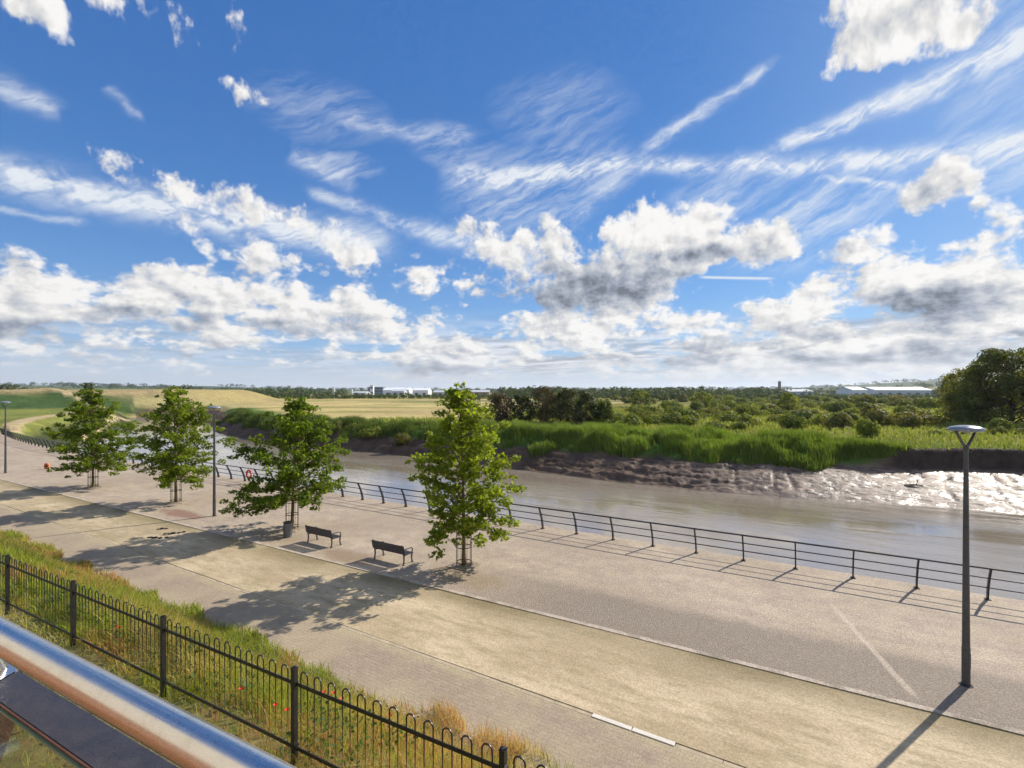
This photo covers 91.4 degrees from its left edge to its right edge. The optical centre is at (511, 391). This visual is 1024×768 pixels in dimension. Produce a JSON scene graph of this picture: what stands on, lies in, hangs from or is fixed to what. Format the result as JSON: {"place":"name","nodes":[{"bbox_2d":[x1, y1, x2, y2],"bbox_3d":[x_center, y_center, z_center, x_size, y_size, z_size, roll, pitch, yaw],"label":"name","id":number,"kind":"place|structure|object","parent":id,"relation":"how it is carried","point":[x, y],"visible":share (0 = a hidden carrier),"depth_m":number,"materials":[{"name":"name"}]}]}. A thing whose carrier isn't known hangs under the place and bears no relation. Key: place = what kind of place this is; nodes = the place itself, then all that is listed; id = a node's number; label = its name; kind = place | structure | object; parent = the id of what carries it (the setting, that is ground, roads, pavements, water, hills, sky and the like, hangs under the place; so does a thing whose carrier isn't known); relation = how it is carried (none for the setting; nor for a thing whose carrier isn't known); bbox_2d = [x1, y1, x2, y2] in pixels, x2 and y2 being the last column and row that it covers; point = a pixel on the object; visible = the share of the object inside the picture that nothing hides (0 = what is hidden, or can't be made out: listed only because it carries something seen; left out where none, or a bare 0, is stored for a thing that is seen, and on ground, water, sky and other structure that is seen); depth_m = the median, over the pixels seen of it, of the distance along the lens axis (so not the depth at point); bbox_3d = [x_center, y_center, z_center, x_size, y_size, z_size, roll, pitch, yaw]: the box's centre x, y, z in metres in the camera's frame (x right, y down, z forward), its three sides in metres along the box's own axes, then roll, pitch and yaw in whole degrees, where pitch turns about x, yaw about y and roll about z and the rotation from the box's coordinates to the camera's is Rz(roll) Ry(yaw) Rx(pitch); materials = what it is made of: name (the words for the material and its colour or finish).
{"place":"outdoors","nodes":[
{"label":"outdoors","id":0,"kind":"place"},
{"bbox_2d":[0,527,593,767],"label":"grass bank","id":1,"kind":"structure","parent":0,"point":[24,743],"depth_m":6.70,"materials":[{"name":"plant"}]},
{"bbox_2d":[0,553,546,767],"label":"hooped fence","id":2,"kind":"object","parent":1,"relation":"on","point":[295,684],"visible":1,"depth_m":6.46,"materials":[{"name":"black metal"}]},
{"bbox_2d":[0,505,732,767],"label":"brick path","id":3,"kind":"structure","parent":0,"point":[388,672],"depth_m":12.67,"materials":[{"name":"grey brick"}]},
{"bbox_2d":[0,504,744,767],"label":"kerb stones","id":4,"kind":"object","parent":3,"relation":"on","point":[710,757],"visible":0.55,"depth_m":13.80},
{"bbox_2d":[0,433,1023,735],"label":"promenade","id":5,"kind":"structure","parent":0,"point":[888,641],"depth_m":17.71,"materials":[{"name":"concrete"}]},
{"bbox_2d":[0,401,10,472],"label":"street lamp","id":6,"kind":"object","parent":5,"relation":"on","point":[5,453],"visible":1,"depth_m":43.78,"materials":[{"name":"metal"}]},
{"bbox_2d":[84,468,101,488],"bbox_3d":[-31.151,6.321,37.173,1.043,1.605,1.044,0,0,-38],"label":"tree guard","id":7,"kind":"object","parent":5,"relation":"on","point":[96,485],"visible":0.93,"depth_m":37.13,"materials":[{"name":"metal"}]},
{"bbox_2d":[40,388,150,486],"bbox_3d":[-30.729,3.416,37.273,5.980,7.469,6.011,0,0,0],"label":"street tree","id":8,"kind":"object","parent":5,"relation":"on","point":[87,459],"visible":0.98,"depth_m":36.63,"materials":[{"name":"green plant"}]},
{"bbox_2d":[163,478,187,504],"bbox_3d":[-21.589,6.321,32.127,1.044,1.605,1.044,0,0,-15],"label":"tree guard","id":9,"kind":"object","parent":5,"relation":"on","point":[180,501],"visible":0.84,"depth_m":32.04,"materials":[{"name":"metal"}]},
{"bbox_2d":[123,385,230,501],"bbox_3d":[-21.209,3.350,32.305,5.380,7.602,4.944,0,0,0],"label":"street tree","id":10,"kind":"object","parent":5,"relation":"on","point":[169,459],"visible":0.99,"depth_m":31.64,"materials":[{"name":"green plant"}]},
{"bbox_2d":[207,406,220,516],"bbox_3d":[-17.046,3.950,28.629,0.710,6.300,0.710,0,0,-6],"label":"street lamp","id":11,"kind":"object","parent":5,"relation":"on","point":[214,472],"visible":1,"depth_m":28.58,"materials":[{"name":"metal"}]},
{"bbox_2d":[218,396,352,528],"bbox_3d":[-11.295,3.675,25.981,5.703,6.955,5.888,0,0,28],"label":"street tree","id":12,"kind":"object","parent":5,"relation":"on","point":[302,452],"visible":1,"depth_m":25.35,"materials":[{"name":"green plant"}]},
{"bbox_2d":[283,521,291,537],"bbox_3d":[-10.978,6.715,24.483,0.420,0.770,0.420,0,0,0],"label":"litter bin","id":13,"kind":"object","parent":5,"relation":"on","point":[287,529],"visible":1,"depth_m":24.32,"materials":[{"name":"metal"}]},
{"bbox_2d":[277,501,304,531],"bbox_3d":[-11.401,6.321,25.912,1.044,1.605,1.044,0,0,8],"label":"tree guard","id":14,"kind":"object","parent":5,"relation":"on","point":[297,528],"visible":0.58,"depth_m":25.86,"materials":[{"name":"metal"}]},
{"bbox_2d":[305,525,341,547],"bbox_3d":[-8.816,6.682,23.411,1.850,0.846,0.697,0,0,31],"label":"park bench","id":15,"kind":"object","parent":5,"relation":"on","point":[316,531],"visible":1,"depth_m":23.17,"materials":[{"name":"grey wood"}]},
{"bbox_2d":[371,539,413,565],"bbox_3d":[-5.023,6.682,21.085,1.850,0.846,0.697,0,0,31],"label":"park bench","id":16,"kind":"object","parent":5,"relation":"on","point":[383,546],"visible":1,"depth_m":20.82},
{"bbox_2d":[446,530,481,571],"bbox_3d":[-1.964,6.321,20.461,1.043,1.605,1.044,0,0,31],"label":"tree guard","id":17,"kind":"object","parent":5,"relation":"on","point":[470,565],"visible":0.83,"depth_m":20.38,"materials":[{"name":"metal"}]},
{"bbox_2d":[405,381,526,565],"bbox_3d":[-1.939,3.339,20.640,5.138,7.625,5.071,0,0,0],"label":"street tree","id":18,"kind":"object","parent":5,"relation":"on","point":[483,496],"visible":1,"depth_m":19.96,"materials":[{"name":"green plant"}]},
{"bbox_2d":[0,428,1023,600],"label":"river railing","id":19,"kind":"object","parent":5,"relation":"on","point":[11,434],"visible":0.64,"depth_m":21.99,"materials":[{"name":"black metal"}]},
{"bbox_2d":[947,425,985,687],"bbox_3d":[11.001,3.950,12.116,0.710,6.300,0.710,0,0,-14],"label":"street lamp","id":20,"kind":"object","parent":5,"relation":"on","point":[965,681],"visible":1,"depth_m":12.07,"materials":[{"name":"metal"}]},
{"bbox_2d":[0,480,1023,767],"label":"sandy strip","id":21,"kind":"object","parent":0,"point":[738,714],"visible":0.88,"depth_m":12.92,"materials":[{"name":"beige sand"}]},
{"bbox_2d":[591,713,631,730],"bbox_3d":[2.148,7.185,10.806,0.885,0.140,0.125,0,0,31],"label":"edging stone","id":22,"kind":"object","parent":21,"relation":"on","point":[613,722],"visible":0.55,"depth_m":10.78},
{"bbox_2d":[632,727,674,746],"bbox_3d":[2.919,7.185,10.340,0.875,0.140,0.125,0,0,31],"label":"edging stone","id":23,"kind":"object","parent":21,"relation":"on","point":[654,737],"visible":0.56,"depth_m":10.33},
{"bbox_2d":[0,380,1023,514],"bbox_3d":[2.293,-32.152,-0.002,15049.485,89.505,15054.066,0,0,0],"label":"ground","id":24,"kind":"structure","parent":0,"point":[996,479],"depth_m":59.10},
{"bbox_2d":[0,383,24,389],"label":"trees","id":25,"kind":"object","parent":24,"relation":"on","point":[7,387],"visible":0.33,"depth_m":418.92,"materials":[{"name":"green plant"}]},
{"bbox_2d":[81,382,93,389],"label":"tree","id":26,"kind":"object","parent":24,"relation":"on","point":[87,385],"visible":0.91,"depth_m":231.44,"materials":[{"name":"green plant"}]},
{"bbox_2d":[330,420,344,431],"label":"scrub bush","id":27,"kind":"object","parent":24,"relation":"on","point":[338,424],"visible":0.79,"depth_m":94.73,"materials":[{"name":"green plant"}]},
{"bbox_2d":[343,422,356,431],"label":"scrub bush","id":28,"kind":"object","parent":24,"relation":"on","point":[351,425],"visible":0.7,"depth_m":92.96,"materials":[{"name":"green plant"}]},
{"bbox_2d":[358,426,383,437],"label":"scrub bush","id":29,"kind":"object","parent":24,"relation":"on","point":[368,432],"visible":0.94,"depth_m":87.85,"materials":[{"name":"green plant"}]},
{"bbox_2d":[368,387,386,394],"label":"factory block","id":30,"kind":"structure","parent":24,"relation":"on","point":[378,390],"depth_m":930.00,"materials":[{"name":"white metal"}]},
{"bbox_2d":[383,388,412,394],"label":"warehouse","id":31,"kind":"structure","parent":24,"relation":"on","point":[386,391],"depth_m":903.75,"materials":[{"name":"white metal"}]},
{"bbox_2d":[392,389,406,394],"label":"warehouse","id":32,"kind":"structure","parent":24,"relation":"on","point":[398,391],"depth_m":863.89,"materials":[{"name":"grey metal"}]},
{"bbox_2d":[393,432,410,445],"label":"scrub bush","id":33,"kind":"object","parent":24,"relation":"on","point":[403,438],"visible":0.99,"depth_m":81.80,"materials":[{"name":"green plant"}]},
{"bbox_2d":[412,388,431,394],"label":"warehouse","id":34,"kind":"structure","parent":24,"relation":"on","point":[421,391],"depth_m":880.00,"materials":[{"name":"white metal"}]},
{"bbox_2d":[467,390,489,395],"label":"warehouse","id":35,"kind":"structure","parent":24,"relation":"on","point":[480,392],"depth_m":820.00,"materials":[{"name":"white metal"}]},
{"bbox_2d":[0,377,997,401],"bbox_3d":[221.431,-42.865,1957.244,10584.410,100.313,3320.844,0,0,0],"label":"wood","id":36,"kind":"object","parent":24,"relation":"on","point":[671,393],"visible":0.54,"depth_m":539.02,"materials":[{"name":"green plant"}]},
{"bbox_2d":[487,392,514,422],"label":"marsh tree","id":37,"kind":"object","parent":24,"relation":"on","point":[496,400],"visible":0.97,"depth_m":99.01,"materials":[{"name":"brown plant"}]},
{"bbox_2d":[509,395,537,421],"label":"marsh tree","id":38,"kind":"object","parent":24,"relation":"on","point":[527,405],"visible":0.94,"depth_m":98.99,"materials":[{"name":"green plant"}]},
{"bbox_2d":[531,385,559,421],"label":"marsh tree","id":39,"kind":"object","parent":24,"relation":"on","point":[544,408],"visible":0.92,"depth_m":99.27,"materials":[{"name":"green plant"}]},
{"bbox_2d":[221,408,912,471],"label":"reeds","id":40,"kind":"object","parent":24,"relation":"on","point":[815,450],"visible":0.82,"depth_m":63.05,"materials":[{"name":"green plant"}]},
{"bbox_2d":[552,387,581,422],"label":"marsh tree","id":41,"kind":"object","parent":24,"relation":"on","point":[563,399],"visible":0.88,"depth_m":98.96,"materials":[{"name":"green plant"}]},
{"bbox_2d":[571,390,601,422],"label":"marsh tree","id":42,"kind":"object","parent":24,"relation":"on","point":[586,398],"visible":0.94,"depth_m":96.06,"materials":[{"name":"green plant"}]},
{"bbox_2d":[592,399,618,423],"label":"marsh tree","id":43,"kind":"object","parent":24,"relation":"on","point":[607,415],"visible":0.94,"depth_m":96.09,"materials":[{"name":"green plant"}]},
{"bbox_2d":[618,412,643,426],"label":"scrub bush","id":44,"kind":"object","parent":24,"relation":"on","point":[631,418],"visible":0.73,"depth_m":90.73,"materials":[{"name":"green plant"}]},
{"bbox_2d":[624,404,644,411],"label":"scrub bush","id":45,"kind":"object","parent":24,"relation":"on","point":[631,407],"visible":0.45,"depth_m":156.58,"materials":[{"name":"green plant"}]},
{"bbox_2d":[629,407,647,416],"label":"scrub bush","id":46,"kind":"object","parent":24,"relation":"on","point":[636,411],"visible":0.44,"depth_m":115.42,"materials":[{"name":"green plant"}]},
{"bbox_2d":[628,390,650,406],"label":"field tree","id":47,"kind":"object","parent":24,"relation":"on","point":[644,396],"visible":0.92,"depth_m":199.01,"materials":[{"name":"green plant"}]},
{"bbox_2d":[636,411,660,419],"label":"scrub bush","id":48,"kind":"object","parent":24,"relation":"on","point":[642,415],"visible":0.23,"depth_m":104.59,"materials":[{"name":"green plant"}]},
{"bbox_2d":[640,403,663,414],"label":"scrub bush","id":49,"kind":"object","parent":24,"relation":"on","point":[650,408],"visible":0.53,"depth_m":126.24,"materials":[{"name":"green plant"}]},
{"bbox_2d":[639,414,670,425],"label":"scrub bush","id":50,"kind":"object","parent":24,"relation":"on","point":[650,418],"visible":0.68,"depth_m":94.97,"materials":[{"name":"green plant"}]},
{"bbox_2d":[657,400,680,408],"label":"scrub bush","id":51,"kind":"object","parent":24,"relation":"on","point":[665,403],"visible":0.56,"depth_m":160.86,"materials":[{"name":"green plant"}]},
{"bbox_2d":[658,411,680,424],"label":"scrub bush","id":52,"kind":"object","parent":24,"relation":"on","point":[674,416],"visible":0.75,"depth_m":96.35,"materials":[{"name":"green plant"}]},
{"bbox_2d":[663,406,684,414],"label":"scrub bush","id":53,"kind":"object","parent":24,"relation":"on","point":[668,410],"visible":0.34,"depth_m":120.15,"materials":[{"name":"green plant"}]},
{"bbox_2d":[675,393,688,401],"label":"scrub bush","id":54,"kind":"object","parent":24,"relation":"on","point":[683,397],"visible":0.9,"depth_m":297.59,"materials":[{"name":"green plant"}]},
{"bbox_2d":[342,405,1023,450],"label":"rough grass","id":55,"kind":"structure","parent":24,"relation":"on","point":[939,437],"depth_m":75.15,"materials":[{"name":"green plant"}]},
{"bbox_2d":[678,414,698,425],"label":"scrub bush","id":56,"kind":"object","parent":24,"relation":"on","point":[687,419],"visible":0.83,"depth_m":93.03,"materials":[{"name":"green plant"}]},
{"bbox_2d":[681,408,699,421],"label":"scrub bush","id":57,"kind":"object","parent":24,"relation":"on","point":[695,414],"visible":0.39,"depth_m":99.31,"materials":[{"name":"green plant"}]},
{"bbox_2d":[688,400,704,411],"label":"scrub bush","id":58,"kind":"object","parent":24,"relation":"on","point":[695,405],"visible":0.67,"depth_m":161.25,"materials":[{"name":"green plant"}]},
{"bbox_2d":[688,391,712,407],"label":"field tree","id":59,"kind":"object","parent":24,"relation":"on","point":[707,402],"visible":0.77,"depth_m":186.88,"materials":[{"name":"green plant"}]},
{"bbox_2d":[698,412,712,418],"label":"scrub bush","id":60,"kind":"object","parent":24,"relation":"on","point":[704,415],"visible":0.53,"depth_m":117.79,"materials":[{"name":"green plant"}]},
{"bbox_2d":[697,407,721,415],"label":"scrub bush","id":61,"kind":"object","parent":24,"relation":"on","point":[711,411],"visible":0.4,"depth_m":128.65,"materials":[{"name":"green plant"}]},
{"bbox_2d":[703,420,729,429],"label":"scrub bush","id":62,"kind":"object","parent":24,"relation":"on","point":[715,423],"visible":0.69,"depth_m":83.28,"materials":[{"name":"green plant"}]},
{"bbox_2d":[709,404,736,412],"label":"scrub bush","id":63,"kind":"object","parent":24,"relation":"on","point":[722,407],"visible":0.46,"depth_m":135.70,"materials":[{"name":"green plant"}]},
{"bbox_2d":[711,410,739,422],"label":"scrub bush","id":64,"kind":"object","parent":24,"relation":"on","point":[731,416],"visible":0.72,"depth_m":103.69,"materials":[{"name":"green plant"}]},
{"bbox_2d":[724,400,740,408],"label":"scrub bush","id":65,"kind":"object","parent":24,"relation":"on","point":[731,404],"visible":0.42,"depth_m":158.45,"materials":[{"name":"green plant"}]},
{"bbox_2d":[730,420,747,430],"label":"scrub bush","id":66,"kind":"object","parent":24,"relation":"on","point":[740,425],"visible":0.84,"depth_m":81.63,"materials":[{"name":"green plant"}]},
{"bbox_2d":[732,398,748,403],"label":"scrub bush","id":67,"kind":"object","parent":24,"relation":"on","point":[744,400],"visible":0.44,"depth_m":212.53,"materials":[{"name":"green plant"}]},
{"bbox_2d":[736,413,762,426],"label":"scrub bush","id":68,"kind":"object","parent":24,"relation":"on","point":[748,419],"visible":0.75,"depth_m":90.66,"materials":[{"name":"green plant"}]},
{"bbox_2d":[734,403,769,415],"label":"scrub bush","id":69,"kind":"object","parent":24,"relation":"on","point":[741,409],"visible":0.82,"depth_m":132.91,"materials":[{"name":"green plant"}]},
{"bbox_2d":[764,414,782,421],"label":"scrub bush","id":70,"kind":"object","parent":24,"relation":"on","point":[773,417],"visible":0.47,"depth_m":102.86,"materials":[{"name":"green plant"}]},
{"bbox_2d":[766,407,786,414],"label":"scrub bush","id":71,"kind":"object","parent":24,"relation":"on","point":[775,410],"visible":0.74,"depth_m":140.07,"materials":[{"name":"green plant"}]},
{"bbox_2d":[775,392,800,410],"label":"field tree","id":72,"kind":"object","parent":24,"relation":"on","point":[788,397],"visible":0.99,"depth_m":159.08,"materials":[{"name":"green plant"}]},
{"bbox_2d":[777,412,808,430],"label":"scrub bush","id":73,"kind":"object","parent":24,"relation":"on","point":[789,421],"visible":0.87,"depth_m":82.17,"materials":[{"name":"green plant"}]},
{"bbox_2d":[786,408,809,414],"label":"scrub bush","id":74,"kind":"object","parent":24,"relation":"on","point":[799,410],"visible":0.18,"depth_m":115.86,"materials":[{"name":"green plant"}]},
{"bbox_2d":[784,389,813,394],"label":"warehouse","id":75,"kind":"structure","parent":24,"relation":"on","point":[798,391],"depth_m":700.00,"materials":[{"name":"white metal"}]},
{"bbox_2d":[791,410,815,423],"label":"scrub bush","id":76,"kind":"object","parent":24,"relation":"on","point":[807,415],"visible":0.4,"depth_m":98.65,"materials":[{"name":"green plant"}]},
{"bbox_2d":[805,401,817,407],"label":"scrub bush","id":77,"kind":"object","parent":24,"relation":"on","point":[810,404],"visible":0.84,"depth_m":195.21,"materials":[{"name":"green plant"}]},
{"bbox_2d":[807,412,832,424],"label":"scrub bush","id":78,"kind":"object","parent":24,"relation":"on","point":[818,418],"visible":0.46,"depth_m":96.06,"materials":[{"name":"green plant"}]},
{"bbox_2d":[820,396,835,401],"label":"scrub bush","id":79,"kind":"object","parent":24,"relation":"on","point":[825,398],"visible":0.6,"depth_m":254.17,"materials":[{"name":"green plant"}]},
{"bbox_2d":[814,402,855,409],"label":"scrub bush","id":80,"kind":"object","parent":24,"relation":"on","point":[822,405],"visible":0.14,"depth_m":159.58,"materials":[{"name":"green plant"}]},
{"bbox_2d":[825,401,845,411],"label":"scrub bush","id":81,"kind":"object","parent":24,"relation":"on","point":[837,406],"visible":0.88,"depth_m":142.14,"materials":[{"name":"green plant"}]},
{"bbox_2d":[817,411,855,429],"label":"scrub bush","id":82,"kind":"object","parent":24,"relation":"on","point":[839,419],"visible":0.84,"depth_m":82.58,"materials":[{"name":"green plant"}]},
{"bbox_2d":[839,400,852,408],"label":"scrub bush","id":83,"kind":"object","parent":24,"relation":"on","point":[848,405],"visible":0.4,"depth_m":147.56,"materials":[{"name":"green plant"}]},
{"bbox_2d":[839,407,862,414],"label":"scrub bush","id":84,"kind":"object","parent":24,"relation":"on","point":[854,410],"visible":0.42,"depth_m":123.19,"materials":[{"name":"green plant"}]},
{"bbox_2d":[836,387,866,394],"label":"warehouse","id":85,"kind":"structure","parent":24,"relation":"on","point":[850,390],"depth_m":647.21,"materials":[{"name":"grey metal"}]},
{"bbox_2d":[853,393,877,405],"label":"scrub bush","id":86,"kind":"object","parent":24,"relation":"on","point":[869,399],"visible":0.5,"depth_m":159.94,"materials":[{"name":"green plant"}]},
{"bbox_2d":[854,416,880,437],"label":"scrub bush","id":87,"kind":"object","parent":24,"relation":"on","point":[865,427],"visible":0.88,"depth_m":65.64,"materials":[{"name":"green plant"}]},
{"bbox_2d":[859,403,886,415],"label":"scrub bush","id":88,"kind":"object","parent":24,"relation":"on","point":[867,408],"visible":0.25,"depth_m":109.81,"materials":[{"name":"green plant"}]},
{"bbox_2d":[863,408,895,425],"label":"scrub bush","id":89,"kind":"object","parent":24,"relation":"on","point":[879,416],"visible":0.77,"depth_m":82.76,"materials":[{"name":"green plant"}]},
{"bbox_2d":[863,387,931,395],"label":"warehouse","id":90,"kind":"structure","parent":24,"relation":"on","point":[895,390],"depth_m":660.91,"materials":[{"name":"white metal"}]},
{"bbox_2d":[883,398,915,406],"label":"scrub bush","id":91,"kind":"object","parent":24,"relation":"on","point":[893,403],"visible":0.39,"depth_m":201.64,"materials":[{"name":"green plant"}]},
{"bbox_2d":[898,400,915,406],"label":"scrub bush","id":92,"kind":"object","parent":24,"relation":"on","point":[902,403],"visible":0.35,"depth_m":142.44,"materials":[{"name":"green plant"}]},
{"bbox_2d":[894,413,922,427],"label":"scrub bush","id":93,"kind":"object","parent":24,"relation":"on","point":[914,420],"visible":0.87,"depth_m":78.86,"materials":[{"name":"green plant"}]},
{"bbox_2d":[893,409,946,424],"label":"scrub bush","id":94,"kind":"object","parent":24,"relation":"on","point":[928,418],"visible":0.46,"depth_m":86.19,"materials":[{"name":"green plant"}]},
{"bbox_2d":[915,396,943,409],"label":"scrub bush","id":95,"kind":"object","parent":24,"relation":"on","point":[925,403],"visible":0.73,"depth_m":160.71,"materials":[{"name":"green plant"}]},
{"bbox_2d":[934,367,1004,422],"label":"broad tree","id":96,"kind":"object","parent":24,"relation":"on","point":[951,409],"visible":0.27,"depth_m":91.49,"materials":[{"name":"green plant"}]},
{"bbox_2d":[943,347,1023,423],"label":"broad tree","id":97,"kind":"object","parent":24,"relation":"on","point":[991,360],"visible":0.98,"depth_m":85.15,"materials":[{"name":"green plant"}]},
{"bbox_2d":[985,426,1007,433],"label":"scrub bush","id":98,"kind":"object","parent":24,"relation":"on","point":[999,429],"visible":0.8,"depth_m":68.62,"materials":[{"name":"green plant"}]},
{"bbox_2d":[986,418,1016,430],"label":"scrub bush","id":99,"kind":"object","parent":24,"relation":"on","point":[1005,423],"visible":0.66,"depth_m":71.63,"materials":[{"name":"green plant"}]},
{"bbox_2d":[0,0,1023,389],"label":"sky","id":100,"kind":"structure","parent":0,"point":[483,194],"materials":[{"name":"blue"}]},
{"bbox_2d":[70,415,1023,600],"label":"river water","id":101,"kind":"structure","parent":0,"point":[996,540],"depth_m":39.61,"materials":[{"name":"grey liquid"}]},
{"bbox_3d":[-1.510,0.300,-0.155,16.000,8.600,1.966,0,0,28],"label":"apartment building","id":102,"kind":"object","parent":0,"visible":0},
{"bbox_2d":[0,616,296,767],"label":"balcony railing","id":103,"kind":"object","parent":102,"relation":"attached to","point":[74,735],"visible":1,"depth_m":0.75,"materials":[{"name":"metal"}]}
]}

